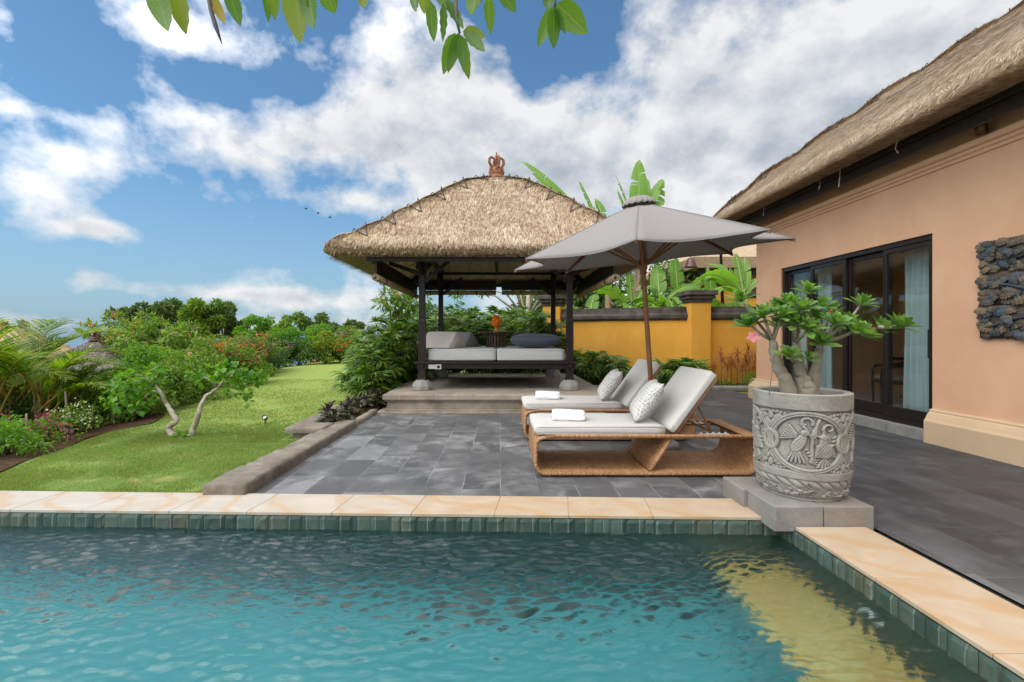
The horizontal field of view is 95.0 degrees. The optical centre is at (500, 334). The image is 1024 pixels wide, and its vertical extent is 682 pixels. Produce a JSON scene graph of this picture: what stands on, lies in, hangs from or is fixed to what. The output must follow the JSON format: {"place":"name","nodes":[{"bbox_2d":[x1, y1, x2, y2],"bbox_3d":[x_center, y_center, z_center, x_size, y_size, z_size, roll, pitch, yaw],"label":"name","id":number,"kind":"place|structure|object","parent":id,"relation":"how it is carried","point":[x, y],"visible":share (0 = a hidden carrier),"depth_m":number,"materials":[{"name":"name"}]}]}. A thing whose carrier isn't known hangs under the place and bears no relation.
{"place":"outdoors","nodes":[
{"label":"outdoors","id":0,"kind":"place"},
{"bbox_2d":[0,378,351,492],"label":"grass","id":1,"kind":"structure","parent":0,"point":[156,439],"depth_m":5.57,"materials":[{"name":"plant"}]},
{"bbox_2d":[44,335,377,366],"bbox_3d":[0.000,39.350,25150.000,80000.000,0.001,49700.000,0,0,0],"label":"sea","id":2,"kind":"structure","parent":0,"point":[78,341],"depth_m":2800.46,"materials":[{"name":"blue liquid"}]},
{"bbox_2d":[0,517,986,681],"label":"water","id":3,"kind":"structure","parent":0,"point":[103,604],"depth_m":2.48,"materials":[{"name":"liquid"}]},
{"bbox_2d":[0,0,1021,516],"label":"sky","id":4,"kind":"structure","parent":0,"point":[140,160],"materials":[{"name":"blue"}]},
{"bbox_2d":[0,360,1023,607],"bbox_3d":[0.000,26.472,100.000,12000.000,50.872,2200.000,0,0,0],"label":"ground","id":5,"kind":"structure","parent":0,"point":[312,372],"depth_m":6.71,"materials":[{"name":"plant"}]},
{"bbox_2d":[0,383,34,424],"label":"shrub","id":6,"kind":"object","parent":5,"relation":"on","point":[30,415],"visible":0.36,"depth_m":7.46,"materials":[{"name":"green plant"}]},
{"bbox_2d":[0,320,72,357],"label":"neighbour villa","id":7,"kind":"object","parent":5,"relation":"on","point":[61,348],"visible":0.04,"depth_m":25.70,"materials":[{"name":"pink paint"}]},
{"bbox_2d":[0,316,133,421],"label":"areca palm","id":8,"kind":"object","parent":5,"relation":"on","point":[31,340],"visible":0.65,"depth_m":7.70,"materials":[{"name":"green plant"}]},
{"bbox_2d":[0,412,165,470],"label":"flower bed soil","id":9,"kind":"structure","parent":5,"relation":"on","point":[8,461],"depth_m":6.41,"materials":[{"name":"soil"}]},
{"bbox_2d":[0,414,57,456],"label":"shrub","id":10,"kind":"object","parent":9,"relation":"on","point":[8,440],"visible":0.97,"depth_m":5.43,"materials":[{"name":"green plant"}]},
{"bbox_2d":[0,342,79,412],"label":"areca palm","id":11,"kind":"object","parent":9,"relation":"on","point":[7,375],"visible":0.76,"depth_m":6.69,"materials":[{"name":"green plant"}]},
{"bbox_2d":[7,392,84,420],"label":"shrub","id":12,"kind":"object","parent":9,"relation":"on","point":[53,404],"visible":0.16,"depth_m":7.77,"materials":[{"name":"green plant"}]},
{"bbox_2d":[20,411,82,446],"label":"bougainvillea","id":13,"kind":"object","parent":9,"relation":"on","point":[50,431],"visible":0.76,"depth_m":6.07,"materials":[{"name":"green plant"}]},
{"bbox_2d":[0,342,123,429],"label":"areca palm","id":14,"kind":"object","parent":9,"relation":"on","point":[55,387],"visible":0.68,"depth_m":7.08,"materials":[{"name":"green plant"}]},
{"bbox_2d":[46,397,104,433],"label":"bougainvillea","id":15,"kind":"object","parent":9,"relation":"on","point":[83,427],"visible":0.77,"depth_m":6.69,"materials":[{"name":"green plant"}]},
{"bbox_2d":[42,360,139,411],"bbox_3d":[-6.838,0.970,7.964,1.428,1.069,1.239,0,0,17],"label":"areca palm","id":16,"kind":"object","parent":9,"relation":"on","point":[91,367],"visible":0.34,"depth_m":7.64,"materials":[{"name":"green plant"}]},
{"bbox_2d":[57,371,142,425],"bbox_3d":[-6.383,1.028,7.570,1.275,0.925,1.058,0,0,0],"label":"hedge bush","id":17,"kind":"object","parent":9,"relation":"on","point":[100,408],"visible":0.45,"depth_m":7.33,"materials":[{"name":"green plant"}]},
{"bbox_2d":[48,331,128,376],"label":"neighbour pavilion","id":18,"kind":"structure","parent":5,"relation":"on","point":[94,339],"depth_m":14.05,"materials":[{"name":"brown"}]},
{"bbox_2d":[73,308,157,350],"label":"flowering tree","id":19,"kind":"object","parent":5,"relation":"on","point":[108,337],"visible":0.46,"depth_m":15.13,"materials":[{"name":"green plant"}]},
{"bbox_2d":[81,370,176,422],"bbox_3d":[-6.194,1.034,7.870,1.300,0.872,1.159,0,0,-43],"label":"hedge bush","id":20,"kind":"object","parent":5,"relation":"on","point":[158,404],"visible":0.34,"depth_m":7.86,"materials":[{"name":"green plant"}]},
{"bbox_2d":[99,362,179,435],"bbox_3d":[-4.891,0.919,6.361,0.803,1.110,0.743,0,0,32],"label":"tree","id":21,"kind":"object","parent":5,"relation":"on","point":[136,392],"visible":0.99,"depth_m":6.33,"materials":[{"name":"green plant"}]},
{"bbox_2d":[103,297,183,329],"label":"rain tree","id":22,"kind":"object","parent":5,"relation":"on","point":[168,309],"visible":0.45,"depth_m":36.42,"materials":[{"name":"green plant"}]},
{"bbox_2d":[111,341,185,374],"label":"hedge bush","id":23,"kind":"object","parent":5,"relation":"on","point":[141,357],"visible":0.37,"depth_m":9.98,"materials":[{"name":"green plant"}]},
{"bbox_2d":[110,315,205,357],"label":"frangipani tree","id":24,"kind":"object","parent":5,"relation":"on","point":[166,337],"visible":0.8,"depth_m":14.46,"materials":[{"name":"green plant"}]},
{"bbox_2d":[131,357,202,409],"bbox_3d":[-6.367,0.949,8.912,1.361,1.058,1.340,0,0,0],"label":"hedge bush","id":25,"kind":"object","parent":5,"relation":"on","point":[185,390],"visible":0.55,"depth_m":8.79,"materials":[{"name":"green plant"}]},
{"bbox_2d":[161,351,231,399],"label":"hedge bush","id":26,"kind":"object","parent":5,"relation":"on","point":[194,364],"visible":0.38,"depth_m":9.79,"materials":[{"name":"green plant"}]},
{"bbox_2d":[171,297,227,337],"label":"rain tree","id":27,"kind":"object","parent":5,"relation":"on","point":[197,308],"visible":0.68,"depth_m":35.76,"materials":[{"name":"green plant"}]},
{"bbox_2d":[165,333,255,386],"bbox_3d":[-7.020,0.641,11.133,2.218,1.379,1.851,0,0,0],"label":"hedge bush","id":28,"kind":"object","parent":5,"relation":"on","point":[227,351],"visible":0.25,"depth_m":11.20,"materials":[{"name":"green plant"}]},
{"bbox_2d":[200,301,249,341],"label":"rain tree","id":29,"kind":"object","parent":5,"relation":"on","point":[229,311],"visible":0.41,"depth_m":39.20,"materials":[{"name":"green plant"}]},
{"bbox_2d":[184,357,269,436],"bbox_3d":[-3.786,0.876,6.480,1.079,1.180,0.779,0,0,0],"label":"tree","id":30,"kind":"object","parent":5,"relation":"on","point":[220,373],"visible":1,"depth_m":6.41,"materials":[{"name":"green plant"}]},
{"bbox_2d":[198,335,272,380],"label":"hedge bush","id":31,"kind":"object","parent":5,"relation":"on","point":[252,358],"visible":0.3,"depth_m":11.64,"materials":[{"name":"green plant"}]},
{"bbox_2d":[207,334,282,375],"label":"hedge bush","id":32,"kind":"object","parent":5,"relation":"on","point":[256,346],"visible":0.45,"depth_m":13.18,"materials":[{"name":"green plant"}]},
{"bbox_2d":[232,314,285,336],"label":"garden tree","id":33,"kind":"object","parent":5,"relation":"on","point":[264,324],"visible":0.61,"depth_m":29.50,"materials":[{"name":"green plant"}]},
{"bbox_2d":[251,331,293,371],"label":"hedge bush","id":34,"kind":"object","parent":5,"relation":"on","point":[278,359],"visible":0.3,"depth_m":14.20,"materials":[{"name":"green plant"}]},
{"bbox_2d":[202,420,355,494],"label":"kerb wall","id":35,"kind":"structure","parent":5,"relation":"on","point":[256,475],"depth_m":4.54,"materials":[{"name":"stone"}]},
{"bbox_2d":[267,326,310,364],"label":"hedge bush","id":36,"kind":"object","parent":5,"relation":"on","point":[291,330],"visible":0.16,"depth_m":18.81,"materials":[{"name":"green plant"}]},
{"bbox_2d":[272,310,311,365],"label":"garden tree","id":37,"kind":"object","parent":5,"relation":"on","point":[296,316],"visible":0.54,"depth_m":28.26,"materials":[{"name":"green plant"}]},
{"bbox_2d":[276,335,330,365],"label":"hedge bush","id":38,"kind":"object","parent":5,"relation":"on","point":[297,347],"visible":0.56,"depth_m":16.52,"materials":[{"name":"green plant"}]},
{"bbox_2d":[292,321,344,362],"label":"hedge bush","id":39,"kind":"object","parent":5,"relation":"on","point":[310,332],"visible":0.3,"depth_m":19.31,"materials":[{"name":"green plant"}]},
{"bbox_2d":[298,311,338,361],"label":"garden tree","id":40,"kind":"object","parent":5,"relation":"on","point":[320,317],"visible":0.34,"depth_m":28.66,"materials":[{"name":"green plant"}]},
{"bbox_2d":[285,400,362,437],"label":"planter wall","id":41,"kind":"structure","parent":5,"relation":"on","point":[303,428],"depth_m":6.29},
{"bbox_2d":[304,329,350,363],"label":"hedge bush","id":42,"kind":"object","parent":5,"relation":"on","point":[323,344],"visible":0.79,"depth_m":16.98,"materials":[{"name":"green plant"}]},
{"bbox_2d":[326,335,352,362],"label":"hedge bush","id":43,"kind":"object","parent":5,"relation":"on","point":[342,342],"visible":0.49,"depth_m":17.31,"materials":[{"name":"green plant"}]},
{"bbox_2d":[322,325,360,357],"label":"hedge bush","id":44,"kind":"object","parent":5,"relation":"on","point":[350,332],"visible":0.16,"depth_m":20.30,"materials":[{"name":"green plant"}]},
{"bbox_2d":[329,398,386,421],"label":"bed soil","id":45,"kind":"structure","parent":5,"relation":"on","point":[361,410],"depth_m":8.17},
{"bbox_2d":[146,0,586,78],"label":"overhanging tree","id":46,"kind":"object","parent":5,"relation":"on","point":[564,16],"visible":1,"depth_m":2.19,"materials":[{"name":"green plant"}]},
{"bbox_2d":[327,343,405,404],"bbox_3d":[-2.632,0.763,9.174,1.554,1.237,1.501,0,0,0],"label":"lady palm","id":47,"kind":"object","parent":5,"relation":"on","point":[371,375],"visible":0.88,"depth_m":9.10,"materials":[{"name":"green plant"}]},
{"bbox_2d":[339,323,412,384],"bbox_3d":[-2.709,0.523,10.254,1.701,1.618,1.769,0,0,-39],"label":"lady palm","id":48,"kind":"object","parent":5,"relation":"on","point":[367,339],"visible":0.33,"depth_m":10.03,"materials":[{"name":"green plant"}]},
{"bbox_2d":[341,313,415,371],"bbox_3d":[-2.949,0.395,11.736,1.882,1.874,1.807,0,0,0],"label":"lady palm","id":49,"kind":"object","parent":5,"relation":"on","point":[381,319],"visible":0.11,"depth_m":11.43,"materials":[{"name":"green plant"}]},
{"bbox_2d":[359,320,436,385],"bbox_3d":[-2.364,0.519,11.006,1.898,1.727,1.879,0,0,0],"label":"lady palm","id":50,"kind":"object","parent":5,"relation":"on","point":[410,351],"visible":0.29,"depth_m":10.80,"materials":[{"name":"green plant"}]},
{"bbox_2d":[370,285,432,324],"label":"frangipani tree","id":51,"kind":"object","parent":5,"relation":"on","point":[396,299],"visible":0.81,"depth_m":13.25,"materials":[{"name":"green plant"}]},
{"bbox_2d":[386,316,445,371],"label":"lady palm","id":52,"kind":"object","parent":5,"relation":"on","point":[412,320],"visible":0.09,"depth_m":12.60,"materials":[{"name":"green plant"}]},
{"bbox_2d":[426,306,476,372],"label":"lady palm","id":53,"kind":"object","parent":5,"relation":"on","point":[454,316],"visible":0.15,"depth_m":13.16,"materials":[{"name":"green plant"}]},
{"bbox_2d":[435,301,484,372],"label":"lady palm","id":54,"kind":"object","parent":5,"relation":"on","point":[471,311],"visible":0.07,"depth_m":14.15,"materials":[{"name":"green plant"}]},
{"bbox_2d":[451,311,494,372],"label":"lady palm","id":55,"kind":"object","parent":5,"relation":"on","point":[475,325],"visible":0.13,"depth_m":13.16,"materials":[{"name":"green plant"}]},
{"bbox_2d":[468,313,525,372],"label":"lady palm","id":56,"kind":"object","parent":5,"relation":"on","point":[486,324],"visible":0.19,"depth_m":12.94,"materials":[{"name":"green plant"}]},
{"bbox_2d":[484,305,531,371],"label":"lady palm","id":57,"kind":"object","parent":5,"relation":"on","point":[494,309],"visible":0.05,"depth_m":14.49,"materials":[{"name":"green plant"}]},
{"bbox_2d":[448,291,588,372],"bbox_3d":[0.594,-0.252,15.892,4.740,3.985,1.849,0,0,-20],"label":"frangipani tree","id":58,"kind":"object","parent":5,"relation":"on","point":[527,303],"visible":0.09,"depth_m":15.73,"materials":[{"name":"green plant"}]},
{"bbox_2d":[498,307,546,372],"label":"lady palm","id":59,"kind":"object","parent":5,"relation":"on","point":[512,312],"visible":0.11,"depth_m":13.34,"materials":[{"name":"green plant"}]},
{"bbox_2d":[512,309,565,373],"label":"lady palm","id":60,"kind":"object","parent":5,"relation":"on","point":[542,321],"visible":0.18,"depth_m":12.83,"materials":[{"name":"green plant"}]},
{"bbox_2d":[523,162,613,307],"bbox_3d":[2.813,-2.309,16.195,3.911,7.420,2.376,0,0,22],"label":"banana plant","id":61,"kind":"object","parent":5,"relation":"on","point":[548,183],"visible":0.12,"depth_m":16.22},
{"bbox_2d":[531,283,629,314],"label":"dark tree","id":62,"kind":"object","parent":5,"relation":"on","point":[601,298],"visible":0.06,"depth_m":19.12,"materials":[{"name":"green plant"}]},
{"bbox_2d":[564,294,598,308],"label":"banana plant","id":63,"kind":"object","parent":5,"relation":"on","point":[591,303],"visible":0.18,"depth_m":15.90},
{"bbox_2d":[573,273,672,307],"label":"dark tree","id":64,"kind":"object","parent":5,"relation":"on","point":[622,279],"visible":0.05,"depth_m":19.84,"materials":[{"name":"green plant"}]},
{"bbox_2d":[594,271,657,307],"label":"banana plant","id":65,"kind":"object","parent":5,"relation":"on","point":[615,293],"visible":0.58,"depth_m":15.39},
{"bbox_2d":[614,159,664,307],"bbox_3d":[5.014,-2.466,16.419,3.786,7.739,2.035,0,0,-11],"label":"banana plant","id":66,"kind":"object","parent":5,"relation":"on","point":[643,187],"visible":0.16,"depth_m":16.83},
{"bbox_2d":[537,290,755,382],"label":"garden wall","id":67,"kind":"structure","parent":5,"relation":"on","point":[696,326],"depth_m":13.11,"materials":[{"name":"paint"}]},
{"bbox_2d":[628,265,702,306],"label":"banana plant","id":68,"kind":"object","parent":5,"relation":"on","point":[656,279],"visible":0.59,"depth_m":15.91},
{"bbox_2d":[628,260,704,307],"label":"dark tree","id":69,"kind":"object","parent":5,"relation":"on","point":[667,275],"visible":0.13,"depth_m":20.77,"materials":[{"name":"green plant"}]},
{"bbox_2d":[633,258,713,307],"bbox_3d":[6.041,-0.660,15.621,2.860,4.127,1.837,0,0,0],"label":"banana plant","id":70,"kind":"object","parent":5,"relation":"on","point":[677,277],"visible":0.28,"depth_m":16.01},
{"bbox_2d":[632,244,755,296],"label":"neighbour house","id":71,"kind":"structure","parent":5,"relation":"on","point":[748,252],"depth_m":19.40,"materials":[{"name":"beige paint"}]},
{"bbox_2d":[672,267,750,306],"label":"banana plant","id":72,"kind":"object","parent":5,"relation":"on","point":[710,285],"visible":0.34,"depth_m":15.90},
{"bbox_2d":[693,253,755,305],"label":"banana plant","id":73,"kind":"object","parent":5,"relation":"on","point":[739,278],"visible":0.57,"depth_m":15.26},
{"bbox_2d":[716,283,755,305],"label":"garden wall","id":74,"kind":"structure","parent":5,"relation":"on","point":[751,301],"depth_m":16.43,"materials":[{"name":"paint"}]},
{"bbox_2d":[711,0,1023,466],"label":"villa","id":75,"kind":"object","parent":5,"relation":"on","point":[864,197],"visible":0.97,"depth_m":6.03,"materials":[{"name":"orange paint"}]},
{"bbox_2d":[792,272,807,382],"bbox_3d":[5.798,-0.046,9.230,0.107,2.492,0.840,0,0,0],"label":"curtain","id":76,"kind":"object","parent":75,"relation":"hanging from","point":[797,279],"visible":0.16,"depth_m":9.00,"materials":[{"name":"grey fabric"}]},
{"bbox_2d":[818,266,832,388],"bbox_3d":[5.798,-0.046,8.430,0.090,2.492,0.520,0,0,-3],"label":"curtain","id":77,"kind":"object","parent":75,"relation":"hanging from","point":[825,277],"visible":0.29,"depth_m":8.30,"materials":[{"name":"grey fabric"}]},
{"bbox_2d":[782,234,931,428],"bbox_3d":[5.550,-0.035,7.520,0.140,2.499,3.200,0,0,0],"label":"door","id":78,"kind":"structure","parent":75,"relation":"in","point":[885,410],"depth_m":6.84,"materials":[{"name":"brown metal"}]},
{"bbox_2d":[871,361,903,402],"bbox_3d":[6.894,0.713,8.129,0.642,0.986,0.608,0,0,25],"label":"armchair","id":79,"kind":"object","parent":75,"relation":"on","point":[897,379],"visible":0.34,"depth_m":8.02,"materials":[{"name":"black wood"}]},
{"bbox_2d":[903,246,928,411],"bbox_3d":[5.798,-0.046,6.510,0.090,2.492,0.520,0,0,-3],"label":"curtain","id":80,"kind":"object","parent":75,"relation":"hanging from","point":[916,379],"visible":0.67,"depth_m":6.49,"materials":[{"name":"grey fabric"}]},
{"bbox_2d":[974,234,1023,339],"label":"carved panel","id":81,"kind":"object","parent":75,"relation":"attached to","point":[1003,320],"visible":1,"depth_m":5.06,"materials":[{"name":"stone"}]},
{"bbox_2d":[876,532,1023,609],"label":"drain channel","id":82,"kind":"object","parent":5,"relation":"on","point":[952,571],"visible":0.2,"depth_m":2.70,"materials":[{"name":"black"}]},
{"bbox_2d":[0,512,1023,680],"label":"pool basin","id":83,"kind":"object","parent":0,"point":[552,530],"depth_m":3.48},
{"bbox_2d":[0,513,1023,681],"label":"pool edge stone","id":84,"kind":"object","parent":83,"relation":"attached to","point":[958,649],"visible":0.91,"depth_m":3.46,"materials":[{"name":"tile"}]},
{"bbox_2d":[0,491,1023,678],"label":"pool coping","id":85,"kind":"object","parent":84,"relation":"on","point":[989,624],"visible":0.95,"depth_m":3.51,"materials":[{"name":"beige stone"}]},
{"bbox_2d":[254,389,1023,604],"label":"patio","id":86,"kind":"structure","parent":0,"point":[961,512],"depth_m":4.41,"materials":[{"name":"grey stone"}]},
{"bbox_2d":[376,373,611,413],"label":"stone platform","id":87,"kind":"structure","parent":86,"relation":"on","point":[477,393],"depth_m":8.25,"materials":[{"name":"stone"}]},
{"bbox_2d":[320,152,657,390],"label":"garden pavilion","id":88,"kind":"structure","parent":87,"relation":"on","point":[485,235],"depth_m":8.74,"materials":[{"name":"plant"}]},
{"bbox_2d":[428,346,496,360],"bbox_3d":[-0.722,0.382,10.180,1.315,0.250,2.658,0,0,0],"label":"mattress","id":89,"kind":"object","parent":88,"relation":"on","point":[482,353],"visible":0.83,"depth_m":8.86,"materials":[{"name":"grey fabric"}]},
{"bbox_2d":[426,331,466,347],"bbox_3d":[-1.160,0.095,9.420,0.814,0.339,0.542,0,0,36],"label":"wedge cushion","id":90,"kind":"object","parent":89,"relation":"on","point":[438,339],"visible":0.88,"depth_m":9.24,"materials":[{"name":"beige fabric"}]},
{"bbox_2d":[458,332,479,346],"bbox_3d":[-0.930,0.095,10.350,0.814,0.339,0.542,0,0,36],"label":"wedge cushion","id":91,"kind":"object","parent":89,"relation":"on","point":[469,339],"visible":0.41,"depth_m":10.12,"materials":[{"name":"grey fabric"}]},
{"bbox_2d":[478,332,514,346],"bbox_3d":[-0.085,0.096,10.200,0.820,0.332,0.820,0,0,0],"label":"tray table","id":92,"kind":"object","parent":89,"relation":"on","point":[489,339],"visible":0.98,"depth_m":10.02,"materials":[{"name":"brown wood"}]},
{"bbox_2d":[497,346,564,360],"bbox_3d":[0.577,0.381,10.181,1.311,0.250,2.658,0,0,0],"label":"mattress","id":93,"kind":"object","parent":88,"relation":"on","point":[512,353],"visible":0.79,"depth_m":8.86,"materials":[{"name":"grey fabric"}]},
{"bbox_2d":[510,333,560,347],"bbox_3d":[0.700,0.110,9.400,1.018,0.288,0.858,0,0,0],"label":"floor cushion","id":94,"kind":"object","parent":93,"relation":"on","point":[534,340],"visible":1,"depth_m":9.04,"materials":[{"name":"blue fabric"}]},
{"bbox_2d":[521,359,695,440],"bbox_3d":[1.393,0.848,6.370,2.192,1.005,0.850,0,0,0],"label":"sun lounger","id":95,"kind":"object","parent":86,"relation":"on","point":[631,385],"visible":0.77,"depth_m":6.02,"materials":[{"name":"fabric"}]},
{"bbox_2d":[536,391,559,398],"bbox_3d":[0.645,0.812,6.379,0.330,0.103,0.235,0,0,4],"label":"folded towel","id":96,"kind":"object","parent":95,"relation":"on","point":[547,394],"visible":1,"depth_m":6.27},
{"bbox_2d":[597,369,622,399],"bbox_3d":[1.474,0.660,6.330,0.311,0.380,0.560,0,0,8],"label":"throw pillow","id":97,"kind":"object","parent":95,"relation":"on","point":[610,383],"visible":1,"depth_m":6.10,"materials":[{"name":"fabric"}]},
{"bbox_2d":[529,366,755,475],"bbox_3d":[1.413,0.848,4.860,2.192,1.005,0.850,0,0,0],"label":"sun lounger","id":98,"kind":"object","parent":86,"relation":"on","point":[686,391],"visible":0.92,"depth_m":4.64,"materials":[{"name":"wicker"}]},
{"bbox_2d":[552,409,584,420],"bbox_3d":[0.695,0.812,4.799,0.330,0.103,0.235,0,0,6],"label":"folded towel","id":99,"kind":"object","parent":98,"relation":"on","point":[567,415],"visible":1,"depth_m":4.70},
{"bbox_2d":[629,379,663,421],"bbox_3d":[1.494,0.660,4.810,0.311,0.380,0.560,0,0,11],"label":"throw pillow","id":100,"kind":"object","parent":98,"relation":"on","point":[646,399],"visible":1,"depth_m":4.59,"materials":[{"name":"fabric"}]},
{"bbox_2d":[514,194,795,449],"bbox_3d":[1.676,-0.146,5.537,2.997,2.998,2.997,0,0,0],"label":"parasol","id":101,"kind":"object","parent":86,"relation":"on","point":[642,232],"visible":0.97,"depth_m":5.07,"materials":[{"name":"grey fabric"}]},
{"bbox_2d":[590,380,746,385],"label":"wall bed soil","id":102,"kind":"structure","parent":86,"relation":"on","point":[596,383],"depth_m":12.61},
{"bbox_2d":[559,350,607,383],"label":"lady palm","id":103,"kind":"object","parent":102,"relation":"on","point":[583,370],"visible":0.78,"depth_m":12.51,"materials":[{"name":"green plant"}]},
{"bbox_2d":[588,349,632,384],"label":"lady palm","id":104,"kind":"object","parent":102,"relation":"on","point":[620,364],"visible":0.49,"depth_m":12.43,"materials":[{"name":"green plant"}]},
{"bbox_2d":[652,357,688,383],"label":"lady palm","id":105,"kind":"object","parent":102,"relation":"on","point":[666,372],"visible":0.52,"depth_m":11.98,"materials":[{"name":"green plant"}]},
{"bbox_2d":[665,357,716,373],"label":"lady palm","id":106,"kind":"object","parent":102,"relation":"on","point":[692,363],"visible":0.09,"depth_m":12.05,"materials":[{"name":"green plant"}]},
{"bbox_2d":[723,477,873,531],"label":"pot plinth","id":107,"kind":"structure","parent":86,"relation":"on","point":[777,512],"depth_m":3.27,"materials":[{"name":"stone"}]},
{"bbox_2d":[752,386,854,501],"bbox_3d":[2.315,0.808,3.615,0.662,0.769,0.661,0,0,0],"label":"stone pot","id":108,"kind":"object","parent":107,"relation":"on","point":[803,446],"visible":0.97,"depth_m":3.36,"materials":[{"name":"stone"}]},
{"bbox_2d":[724,280,922,394],"bbox_3d":[2.484,0.045,3.575,1.470,0.946,0.591,0,0,0],"label":"desert rose","id":109,"kind":"object","parent":108,"relation":"on","point":[809,383],"visible":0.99,"depth_m":3.54,"materials":[{"name":"green plant"}]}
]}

